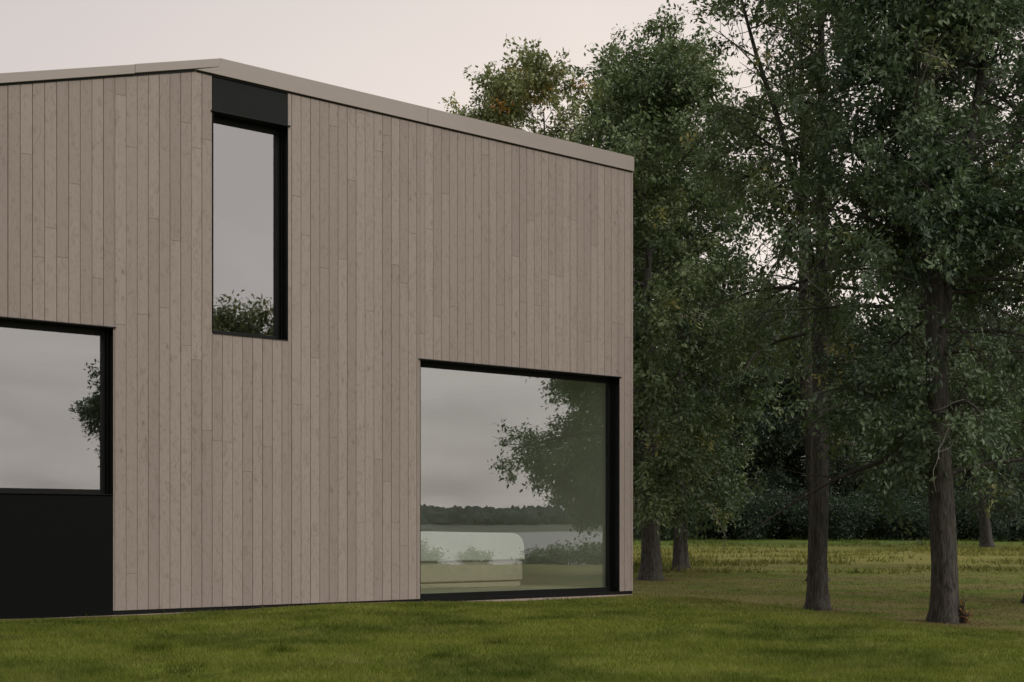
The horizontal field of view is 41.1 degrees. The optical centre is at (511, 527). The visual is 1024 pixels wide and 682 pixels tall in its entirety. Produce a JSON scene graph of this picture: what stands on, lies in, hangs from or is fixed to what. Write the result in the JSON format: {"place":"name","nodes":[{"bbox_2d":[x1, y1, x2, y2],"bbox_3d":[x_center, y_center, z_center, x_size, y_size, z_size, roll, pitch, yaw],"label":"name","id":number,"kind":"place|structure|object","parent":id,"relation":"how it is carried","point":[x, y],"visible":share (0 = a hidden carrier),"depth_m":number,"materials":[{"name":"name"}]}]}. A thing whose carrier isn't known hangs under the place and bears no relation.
{"place":"outdoors","nodes":[
{"label":"outdoors","id":0,"kind":"place"},
{"bbox_2d":[0,533,1023,681],"bbox_3d":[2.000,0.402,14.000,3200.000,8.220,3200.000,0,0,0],"label":"lawn","id":1,"kind":"structure","parent":0,"point":[924,561],"depth_m":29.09,"materials":[{"name":"green plant"}]},
{"bbox_2d":[0,58,633,618],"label":"house","id":2,"kind":"structure","parent":1,"relation":"on","point":[268,338],"depth_m":18.43,"materials":[{"name":"stained timber"},{"name":"glass"},{"name":"taupe metal"}]},
{"bbox_2d":[0,316,115,494],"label":"window","id":3,"kind":"structure","parent":2,"relation":"in","point":[105,333],"depth_m":16.52,"materials":[{"name":"black metal"}]},
{"bbox_2d":[211,109,290,340],"bbox_3d":[-3.429,-3.871,17.687,1.128,2.825,0.262,0,0,-38],"label":"window","id":4,"kind":"structure","parent":2,"relation":"in","point":[280,131],"depth_m":18.00,"materials":[{"name":"black metal"}]},
{"bbox_2d":[421,513,524,588],"bbox_3d":[-1.420,0.308,22.225,2.626,1.283,1.960,0,0,-38],"label":"sofa","id":5,"kind":"object","parent":2,"relation":"on","point":[465,559],"visible":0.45,"depth_m":21.60,"materials":[{"name":"beige fabric"}]},
{"bbox_2d":[419,358,621,600],"bbox_3d":[0.136,-0.664,20.469,3.850,3.438,0.262,0,0,-38],"label":"window","id":6,"kind":"structure","parent":2,"relation":"in","point":[612,383],"depth_m":21.54,"materials":[{"name":"black metal"}]},
{"bbox_2d":[438,91,472,115],"bbox_3d":[-2.118,-7.397,50.163,4.019,17.661,4.001,0,0,0],"label":"broadleaf tree","id":7,"kind":"object","parent":1,"relation":"on","point":[455,107],"depth_m":50.33,"materials":[{"name":"green plant"}]},
{"bbox_2d":[458,57,542,131],"bbox_3d":[-0.351,-7.148,45.901,5.184,17.278,4.541,0,0,45],"label":"broadleaf tree","id":8,"kind":"object","parent":1,"relation":"on","point":[487,113],"visible":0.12,"depth_m":45.53,"materials":[{"name":"green plant"}]},
{"bbox_2d":[491,34,623,149],"bbox_3d":[1.490,-7.213,44.186,6.101,17.502,6.462,0,0,0],"label":"broadleaf tree","id":9,"kind":"object","parent":1,"relation":"on","point":[542,81],"visible":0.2,"depth_m":43.69,"materials":[{"name":"green plant"}]},
{"bbox_2d":[565,43,705,529],"bbox_3d":[3.464,-7.326,44.823,6.909,17.741,6.005,0,0,0],"label":"broadleaf tree","id":10,"kind":"object","parent":1,"relation":"on","point":[603,57],"visible":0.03,"depth_m":44.77,"materials":[{"name":"green plant"}]},
{"bbox_2d":[554,22,764,580],"bbox_3d":[3.423,-5.872,36.270,7.613,15.034,6.552,0,0,37],"label":"lawn tree","id":11,"kind":"object","parent":1,"relation":"on","point":[666,95],"visible":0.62,"depth_m":35.45,"materials":[{"name":"green plant"}]},
{"bbox_2d":[633,498,702,540],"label":"bush","id":12,"kind":"object","parent":1,"relation":"on","point":[663,537],"visible":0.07,"depth_m":85.91,"materials":[{"name":"green plant"}]},
{"bbox_2d":[633,397,716,538],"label":"woodland tree","id":13,"kind":"object","parent":1,"relation":"on","point":[665,464],"depth_m":91.44,"materials":[{"name":"green plant"}]},
{"bbox_2d":[592,0,793,567],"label":"broadleaf tree","id":14,"kind":"object","parent":1,"relation":"on","point":[752,404],"visible":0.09,"depth_m":43.47,"materials":[{"name":"green plant"}]},
{"bbox_2d":[633,141,788,571],"bbox_3d":[5.055,-5.273,41.923,6.189,13.698,5.840,0,0,-27],"label":"lawn tree","id":15,"kind":"object","parent":1,"relation":"on","point":[678,554],"visible":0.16,"depth_m":41.29,"materials":[{"name":"green plant"}]},
{"bbox_2d":[665,320,764,503],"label":"woodland tree","id":16,"kind":"object","parent":1,"relation":"on","point":[736,430],"depth_m":98.45,"materials":[{"name":"green plant"}]},
{"bbox_2d":[687,488,743,538],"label":"bush","id":17,"kind":"object","parent":1,"relation":"on","point":[710,533],"visible":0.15,"depth_m":88.84,"materials":[{"name":"green plant"}]},
{"bbox_2d":[691,360,804,538],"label":"woodland tree","id":18,"kind":"object","parent":1,"relation":"on","point":[767,472],"visible":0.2,"depth_m":91.79,"materials":[{"name":"green plant"}]},
{"bbox_2d":[703,485,797,539],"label":"bush","id":19,"kind":"object","parent":1,"relation":"on","point":[762,508],"visible":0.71,"depth_m":87.17,"materials":[{"name":"green plant"}]},
{"bbox_2d":[709,294,843,535],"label":"woodland tree","id":20,"kind":"object","parent":1,"relation":"on","point":[794,426],"visible":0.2,"depth_m":94.19,"materials":[{"name":"green plant"}]},
{"bbox_2d":[756,480,808,538],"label":"bush","id":21,"kind":"object","parent":1,"relation":"on","point":[790,530],"visible":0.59,"depth_m":88.40,"materials":[{"name":"green plant"}]},
{"bbox_2d":[698,0,892,580],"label":"broadleaf tree","id":22,"kind":"object","parent":1,"relation":"on","point":[749,382],"visible":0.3,"depth_m":35.82,"materials":[{"name":"green plant"}]},
{"bbox_2d":[738,277,856,496],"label":"woodland tree","id":23,"kind":"object","parent":1,"relation":"on","point":[794,293],"visible":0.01,"depth_m":116.58,"materials":[{"name":"green plant"}]},
{"bbox_2d":[754,290,887,499],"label":"woodland tree","id":24,"kind":"object","parent":1,"relation":"on","point":[854,337],"visible":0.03,"depth_m":100.91,"materials":[{"name":"green plant"}]},
{"bbox_2d":[792,486,881,539],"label":"bush","id":25,"kind":"object","parent":1,"relation":"on","point":[844,523],"visible":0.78,"depth_m":86.21,"materials":[{"name":"green plant"}]},
{"bbox_2d":[672,0,1021,610],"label":"lawn tree","id":26,"kind":"object","parent":1,"relation":"on","point":[817,589],"visible":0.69,"depth_m":24.66,"materials":[{"name":"green plant"}]},
{"bbox_2d":[780,361,915,512],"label":"woodland tree","id":27,"kind":"object","parent":1,"relation":"on","point":[843,460],"visible":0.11,"depth_m":92.88,"materials":[{"name":"green plant"}]},
{"bbox_2d":[836,304,905,493],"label":"woodland tree","id":28,"kind":"object","parent":1,"relation":"on","point":[866,325],"visible":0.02,"depth_m":120.34,"materials":[{"name":"green plant"}]},
{"bbox_2d":[719,0,1023,623],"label":"lawn tree","id":29,"kind":"object","parent":1,"relation":"on","point":[952,200],"visible":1,"depth_m":21.17,"materials":[{"name":"green plant"}]},
{"bbox_2d":[829,473,924,539],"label":"bush","id":30,"kind":"object","parent":1,"relation":"on","point":[878,534],"visible":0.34,"depth_m":88.84,"materials":[{"name":"green plant"}]},
{"bbox_2d":[798,330,963,534],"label":"woodland tree","id":31,"kind":"object","parent":1,"relation":"on","point":[859,424],"visible":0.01,"depth_m":99.60,"materials":[{"name":"green plant"}]},
{"bbox_2d":[854,335,971,503],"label":"woodland tree","id":32,"kind":"object","parent":1,"relation":"on","point":[955,466],"visible":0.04,"depth_m":95.50,"materials":[{"name":"green plant"}]},
{"bbox_2d":[874,493,966,540],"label":"bush","id":33,"kind":"object","parent":1,"relation":"on","point":[920,521],"visible":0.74,"depth_m":85.17,"materials":[{"name":"green plant"}]},
{"bbox_2d":[828,0,1023,602],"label":"broadleaf tree","id":34,"kind":"object","parent":1,"relation":"on","point":[979,452],"visible":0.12,"depth_m":27.09,"materials":[{"name":"green plant"}]},
{"bbox_2d":[843,0,1021,580],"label":"broadleaf tree","id":35,"kind":"object","parent":1,"relation":"on","point":[995,116],"visible":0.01,"depth_m":35.40,"materials":[{"name":"green plant"}]},
{"bbox_2d":[874,286,1015,486],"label":"woodland tree","id":36,"kind":"object","parent":1,"relation":"on","point":[905,336],"depth_m":119.17,"materials":[{"name":"green plant"}]},
{"bbox_2d":[875,258,1023,546],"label":"broadleaf tree","id":37,"kind":"object","parent":1,"relation":"on","point":[986,539],"visible":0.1,"depth_m":69.62,"materials":[{"name":"green plant"}]},
{"bbox_2d":[958,597,973,623],"bbox_3d":[7.093,1.325,21.469,0.287,0.470,0.313,0,0,-31],"label":"seedling","id":38,"kind":"object","parent":1,"relation":"on","point":[963,617],"visible":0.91,"depth_m":21.42,"materials":[{"name":"brown plant"}]},
{"bbox_2d":[953,480,993,539],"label":"bush","id":39,"kind":"object","parent":1,"relation":"on","point":[966,536],"visible":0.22,"depth_m":86.90,"materials":[{"name":"green plant"}]},
{"bbox_2d":[952,308,1023,495],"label":"woodland tree","id":40,"kind":"object","parent":1,"relation":"on","point":[1001,471],"visible":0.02,"depth_m":96.45,"materials":[{"name":"green plant"}]},
{"bbox_2d":[956,477,1023,541],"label":"bush","id":41,"kind":"object","parent":1,"relation":"on","point":[1008,533],"visible":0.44,"depth_m":83.02,"materials":[{"name":"green plant"}]},
{"bbox_2d":[985,115,1023,463],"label":"broadleaf tree","id":42,"kind":"object","parent":1,"relation":"on","point":[1020,270],"visible":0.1,"depth_m":42.19,"materials":[{"name":"green plant"}]},
{"bbox_2d":[988,323,1023,501],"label":"woodland tree","id":43,"kind":"object","parent":1,"relation":"on","point":[1021,473],"visible":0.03,"depth_m":90.98,"materials":[{"name":"green plant"}]},
{"bbox_2d":[0,0,1023,496],"label":"sky","id":44,"kind":"structure","parent":0,"point":[417,52],"materials":[{"name":"white"}]}
]}

